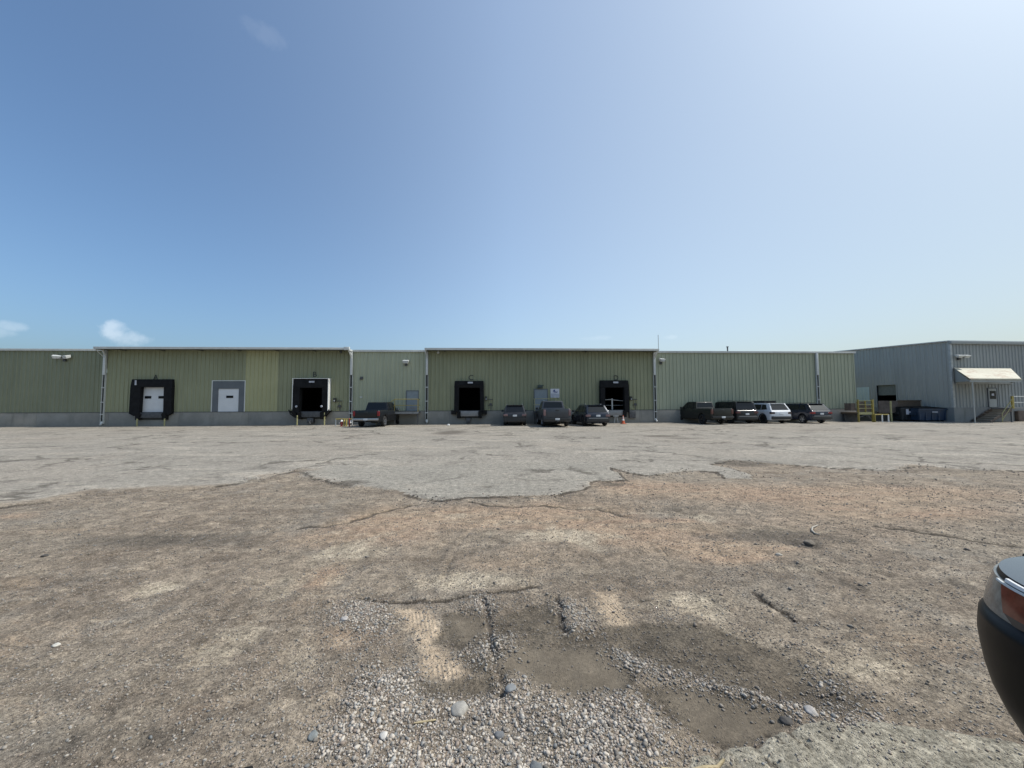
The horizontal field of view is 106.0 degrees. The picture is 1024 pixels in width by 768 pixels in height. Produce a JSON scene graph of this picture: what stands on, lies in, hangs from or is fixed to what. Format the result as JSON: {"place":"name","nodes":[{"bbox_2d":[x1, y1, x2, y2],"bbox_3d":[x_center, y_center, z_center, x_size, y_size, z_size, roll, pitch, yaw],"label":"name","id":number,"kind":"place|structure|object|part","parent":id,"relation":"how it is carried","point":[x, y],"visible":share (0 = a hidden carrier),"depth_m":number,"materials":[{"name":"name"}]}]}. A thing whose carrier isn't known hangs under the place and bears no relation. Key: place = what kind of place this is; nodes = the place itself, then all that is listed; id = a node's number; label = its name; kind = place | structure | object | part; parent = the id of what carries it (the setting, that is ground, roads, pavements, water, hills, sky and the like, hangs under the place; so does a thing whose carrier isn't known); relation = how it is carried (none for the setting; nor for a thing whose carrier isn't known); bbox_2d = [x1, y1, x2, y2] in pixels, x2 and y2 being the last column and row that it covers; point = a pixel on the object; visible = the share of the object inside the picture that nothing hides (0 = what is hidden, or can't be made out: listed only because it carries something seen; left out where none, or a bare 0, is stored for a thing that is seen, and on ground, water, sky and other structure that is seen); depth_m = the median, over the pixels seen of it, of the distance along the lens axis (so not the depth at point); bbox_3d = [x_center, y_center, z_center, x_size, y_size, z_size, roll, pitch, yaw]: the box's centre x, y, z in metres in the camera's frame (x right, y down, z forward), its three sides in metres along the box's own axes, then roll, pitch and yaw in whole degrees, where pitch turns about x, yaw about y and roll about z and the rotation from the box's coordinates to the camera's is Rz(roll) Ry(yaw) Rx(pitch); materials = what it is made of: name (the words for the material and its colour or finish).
{"place":"outdoors","nodes":[
{"label":"outdoors","id":0,"kind":"place"},
{"bbox_2d":[0,421,1023,767],"bbox_3d":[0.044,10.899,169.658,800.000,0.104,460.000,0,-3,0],"label":"ground","id":1,"kind":"structure","parent":0,"point":[502,465],"depth_m":3.73,"materials":[{"name":"grey asphalt"}]},
{"bbox_2d":[51,642,60,646],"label":"stone","id":2,"kind":"object","parent":1,"relation":"on","point":[56,644],"visible":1,"depth_m":2.69,"materials":[{"name":"white stone"}]},
{"bbox_2d":[308,730,317,740],"bbox_3d":[-0.992,1.751,1.922,0.046,0.023,0.059,1,-3,-16],"label":"stone","id":3,"kind":"object","parent":1,"relation":"on","point":[313,734],"visible":1,"depth_m":1.91,"materials":[{"name":"grey stone"}]},
{"bbox_2d":[340,616,347,620],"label":"stone","id":4,"kind":"object","parent":1,"relation":"on","point":[344,618],"visible":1,"depth_m":2.95,"materials":[{"name":"white stone"}]},
{"bbox_2d":[352,402,399,426],"bbox_3d":[-10.749,2.425,31.399,2.360,1.900,5.932,0,-3,2],"label":"pickup truck","id":5,"kind":"object","parent":1,"relation":"on","point":[382,413],"visible":0.94,"depth_m":29.68,"materials":[{"name":"black paint"}]},
{"bbox_3d":[-10.774,1.738,30.806,1.519,0.414,0.123,0,-3,2],"label":"rear window","id":6,"kind":"part","parent":5,"relation":"part of","materials":[{"name":"black glass"}]},
{"bbox_2d":[379,731,387,739],"bbox_3d":[-0.638,1.743,1.910,0.040,0.020,0.050,0,-3,-8],"label":"stone","id":7,"kind":"object","parent":1,"relation":"on","point":[382,735],"visible":1,"depth_m":1.91,"materials":[{"name":"white stone"}]},
{"bbox_2d":[376,399,420,424],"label":"entry platform","id":8,"kind":"structure","parent":1,"relation":"on","point":[377,423],"depth_m":32.08,"materials":[{"name":"metal"}]},
{"bbox_2d":[0,340,855,426],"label":"green warehouse","id":9,"kind":"structure","parent":1,"relation":"on","point":[158,386],"depth_m":33.27,"materials":[{"name":"metal"}]},
{"bbox_2d":[142,387,163,411],"bbox_3d":[-30.047,1.229,32.275,2.297,2.278,0.075,0,-3,-3],"label":"loading door","id":10,"kind":"structure","parent":9,"relation":"in","point":[152,396],"depth_m":32.26,"materials":[{"name":"white metal"}]},
{"bbox_2d":[218,389,238,411],"bbox_3d":[-23.927,1.383,32.578,1.692,1.954,0.100,0,-3,-3],"label":"loading door","id":11,"kind":"structure","parent":9,"relation":"in","point":[228,399],"depth_m":32.55,"materials":[{"name":"white metal"}]},
{"bbox_2d":[407,391,417,410],"bbox_3d":[-8.606,1.464,33.302,0.957,1.689,0.105,0,-3,-3],"label":"door","id":12,"kind":"structure","parent":9,"relation":"in","point":[412,396],"depth_m":33.31,"materials":[{"name":"metal"}]},
{"bbox_2d":[535,390,546,409],"bbox_3d":[2.538,1.394,33.921,1.086,1.807,0.058,0,-3,-3],"label":"door","id":13,"kind":"structure","parent":9,"relation":"in","point":[539,394],"depth_m":33.91,"materials":[{"name":"metal"}]},
{"bbox_2d":[450,700,467,716],"bbox_3d":[-0.288,1.757,2.083,0.093,0.044,0.102,-2,-4,33],"label":"stone","id":14,"kind":"object","parent":1,"relation":"on","point":[459,708],"visible":0.98,"depth_m":2.07,"materials":[{"name":"white stone"}]},
{"bbox_2d":[494,731,503,738],"bbox_3d":[-0.063,1.748,1.921,0.050,0.021,0.044,-1,-3,8],"label":"stone","id":15,"kind":"object","parent":1,"relation":"on","point":[498,734],"visible":1,"depth_m":1.91,"materials":[{"name":"grey stone"}]},
{"bbox_2d":[505,683,515,692],"bbox_3d":[-0.009,1.763,2.233,0.069,0.029,0.054,2,-4,-33],"label":"stone","id":16,"kind":"object","parent":1,"relation":"on","point":[511,687],"visible":1,"depth_m":2.23,"materials":[{"name":"grey stone"}]},
{"bbox_2d":[501,404,526,424],"bbox_3d":[0.186,2.519,32.146,2.160,1.707,4.532,0,-3,-1],"label":"parked suv","id":17,"kind":"object","parent":1,"relation":"on","point":[514,413],"visible":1,"depth_m":30.02,"materials":[{"name":"paint"}]},
{"bbox_3d":[0.218,1.965,30.218,1.421,0.455,0.304,0,-3,-1],"label":"rear window","id":18,"kind":"part","parent":17,"relation":"part of","materials":[{"name":"black glass"}]},
{"bbox_2d":[530,760,542,767],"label":"stone","id":19,"kind":"object","parent":1,"relation":"on","point":[534,764],"visible":1,"depth_m":1.75,"materials":[{"name":"grey stone"}]},
{"bbox_2d":[533,398,572,423],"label":"entry platform","id":20,"kind":"structure","parent":1,"relation":"on","point":[534,411],"depth_m":32.86,"materials":[{"name":"metal"}]},
{"bbox_2d":[536,401,570,425],"bbox_3d":[3.166,2.309,30.563,2.340,1.930,5.932,0,-3,-2],"label":"pickup truck","id":21,"kind":"object","parent":1,"relation":"on","point":[554,411],"visible":1,"depth_m":27.85,"materials":[{"name":"grey paint"}]},
{"bbox_3d":[3.185,1.622,29.970,1.506,0.438,0.123,0,-3,-2],"label":"rear window","id":22,"kind":"part","parent":21,"relation":"part of","materials":[{"name":"black glass"}]},
{"bbox_2d":[571,404,609,425],"bbox_3d":[6.192,2.444,31.043,2.220,1.687,4.732,0,-3,-6],"label":"parked suv","id":23,"kind":"object","parent":1,"relation":"on","point":[585,414],"visible":0.99,"depth_m":29.06,"materials":[{"name":"paint"}]},
{"bbox_3d":[6.399,1.908,29.073,1.464,0.473,0.382,0,-3,-6],"label":"rear window","id":24,"kind":"part","parent":23,"relation":"part of","materials":[{"name":"black glass"}]},
{"bbox_2d":[680,402,733,423],"bbox_3d":[16.237,2.442,33.143,2.280,1.840,5.732,0,-3,-9],"label":"pickup truck","id":25,"kind":"object","parent":1,"relation":"on","point":[703,412],"visible":0.9,"depth_m":31.71,"materials":[{"name":"black paint"}]},
{"bbox_3d":[16.318,1.761,32.656,1.453,0.367,0.123,0,-3,-9],"label":"rear window","id":26,"kind":"part","parent":25,"relation":"part of","materials":[{"name":"black glass"}]},
{"bbox_2d":[694,758,724,767],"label":"wood splinter","id":27,"kind":"object","parent":1,"relation":"on","point":[719,763],"visible":1,"depth_m":1.73,"materials":[{"name":"beige wood"}]},
{"bbox_2d":[715,401,757,422],"bbox_3d":[19.189,2.456,34.323,2.320,1.917,5.082,0,-3,-6],"label":"parked suv","id":28,"kind":"object","parent":1,"relation":"on","point":[747,411],"visible":0.4,"depth_m":32.01,"materials":[{"name":"black paint"}]},
{"bbox_3d":[18.406,1.912,33.524,0.124,0.564,1.300,0,-3,-6],"label":"side window","id":29,"kind":"part","parent":28,"relation":"part of","materials":[{"name":"black glass"}]},
{"bbox_3d":[19.427,1.837,32.070,1.554,0.545,0.203,0,-3,-6],"label":"rear window","id":30,"kind":"part","parent":28,"relation":"part of","materials":[{"name":"black glass"}]},
{"bbox_2d":[753,401,791,422],"bbox_3d":[21.985,2.444,34.150,2.260,1.900,4.832,0,-3,-6],"label":"parked suv","id":31,"kind":"object","parent":1,"relation":"on","point":[774,410],"visible":0.66,"depth_m":32.12,"materials":[{"name":"white paint"}]},
{"bbox_3d":[21.238,1.998,33.483,0.158,0.467,1.035,0,-3,-6],"label":"side window","id":32,"kind":"part","parent":31,"relation":"part of","materials":[{"name":"black glass"}]},
{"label":"rear window","id":33,"kind":"part","parent":31,"relation":"part of","materials":[{"name":"black glass"}]},
{"bbox_2d":[779,716,792,725],"bbox_3d":[1.425,1.750,2.003,0.062,0.028,0.055,-2,-4,32],"label":"stone","id":34,"kind":"object","parent":1,"relation":"on","point":[786,720],"visible":1,"depth_m":2.00,"materials":[{"name":"grey stone"}]},
{"bbox_2d":[786,403,831,422],"bbox_3d":[25.272,2.521,34.211,2.290,1.727,4.982,0,-3,-7],"label":"parked suv","id":35,"kind":"object","parent":1,"relation":"on","point":[806,412],"visible":0.62,"depth_m":32.26,"materials":[{"name":"blue paint"}]},
{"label":"side window","id":36,"kind":"part","parent":35,"relation":"part of","materials":[{"name":"black glass"}]},
{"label":"rear window","id":37,"kind":"part","parent":35,"relation":"part of","materials":[{"name":"grey glass"}]},
{"bbox_2d":[803,539,815,545],"bbox_3d":[3.535,1.883,4.581,0.124,0.057,0.118,3,-4,-43],"label":"stone","id":38,"kind":"object","parent":1,"relation":"on","point":[809,542],"visible":1,"depth_m":4.55,"materials":[{"name":"beige stone"}]},
{"bbox_2d":[803,705,818,716],"bbox_3d":[1.587,1.736,2.047,0.059,0.029,0.063,-1,-3,21],"label":"stone","id":39,"kind":"object","parent":1,"relation":"on","point":[810,709],"visible":1,"depth_m":2.04,"materials":[{"name":"white stone"}]},
{"bbox_2d":[841,399,920,421],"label":"loading deck","id":40,"kind":"structure","parent":1,"relation":"on","point":[862,413],"depth_m":34.99,"materials":[{"name":"yellow wood"}]},
{"bbox_2d":[874,414,888,421],"bbox_3d":[32.267,2.989,33.654,1.189,0.735,0.100,-1,-3,5],"label":"guard","id":41,"kind":"object","parent":1,"relation":"on","point":[881,417],"visible":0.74,"depth_m":33.64,"materials":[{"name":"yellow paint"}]},
{"bbox_2d":[887,406,914,420],"bbox_3d":[36.225,2.715,35.841,1.623,1.428,1.680,-1,-3,5],"label":"dumpster","id":42,"kind":"object","parent":1,"relation":"on","point":[901,413],"visible":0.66,"depth_m":35.17,"materials":[{"name":"metal"}]},
{"bbox_2d":[904,406,947,421],"bbox_3d":[37.359,2.698,34.942,2.490,1.357,1.680,-1,-3,5],"label":"dumpster","id":43,"kind":"object","parent":1,"relation":"on","point":[918,413],"visible":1,"depth_m":34.26,"materials":[{"name":"metal"}]},
{"bbox_2d":[842,340,1023,422],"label":"grey building","id":44,"kind":"structure","parent":1,"relation":"on","point":[963,381],"depth_m":34.43,"materials":[{"name":"metal"}]},
{"bbox_2d":[877,385,895,400],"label":"doorway interior","id":45,"kind":"structure","parent":44,"relation":"in","point":[879,397],"depth_m":41.24,"materials":[{"name":"black"}]},
{"bbox_2d":[878,385,895,394],"bbox_3d":[38.193,0.626,39.193,0.070,1.026,1.833,0,-3,-5],"label":"roller door","id":46,"kind":"structure","parent":44,"relation":"in","point":[882,389],"depth_m":39.20,"materials":[{"name":"grey metal"}]},
{"bbox_2d":[989,389,997,406],"bbox_3d":[42.398,1.227,34.010,0.806,1.613,0.088,0,-3,-5],"label":"door","id":47,"kind":"structure","parent":44,"relation":"in","point":[992,392],"depth_m":33.98,"materials":[{"name":"white metal"}]},
{"bbox_2d":[971,396,1023,421],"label":"entry stairs","id":48,"kind":"structure","parent":1,"relation":"on","point":[1010,409],"depth_m":32.63,"materials":[{"name":"metal"}]},
{"bbox_2d":[977,553,1023,767],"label":"car","id":49,"kind":"object","parent":1,"relation":"on","point":[1000,618],"visible":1,"depth_m":1.14,"materials":[{"name":"black paint"}]},
{"bbox_2d":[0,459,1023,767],"bbox_3d":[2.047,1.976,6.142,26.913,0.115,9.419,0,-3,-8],"label":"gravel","id":50,"kind":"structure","parent":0,"point":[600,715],"depth_m":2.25,"materials":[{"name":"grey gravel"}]},
{"bbox_2d":[414,719,435,723],"bbox_3d":[-0.450,1.747,1.995,0.114,0.012,0.012,0,-3,-10],"label":"twig","id":51,"kind":"object","parent":50,"relation":"on","point":[423,721],"visible":1,"depth_m":1.99,"materials":[{"name":"brown wood"}]},
{"bbox_2d":[0,0,1023,350],"label":"sky","id":52,"kind":"structure","parent":0,"point":[684,175],"materials":[{"name":"blue"}]}
]}

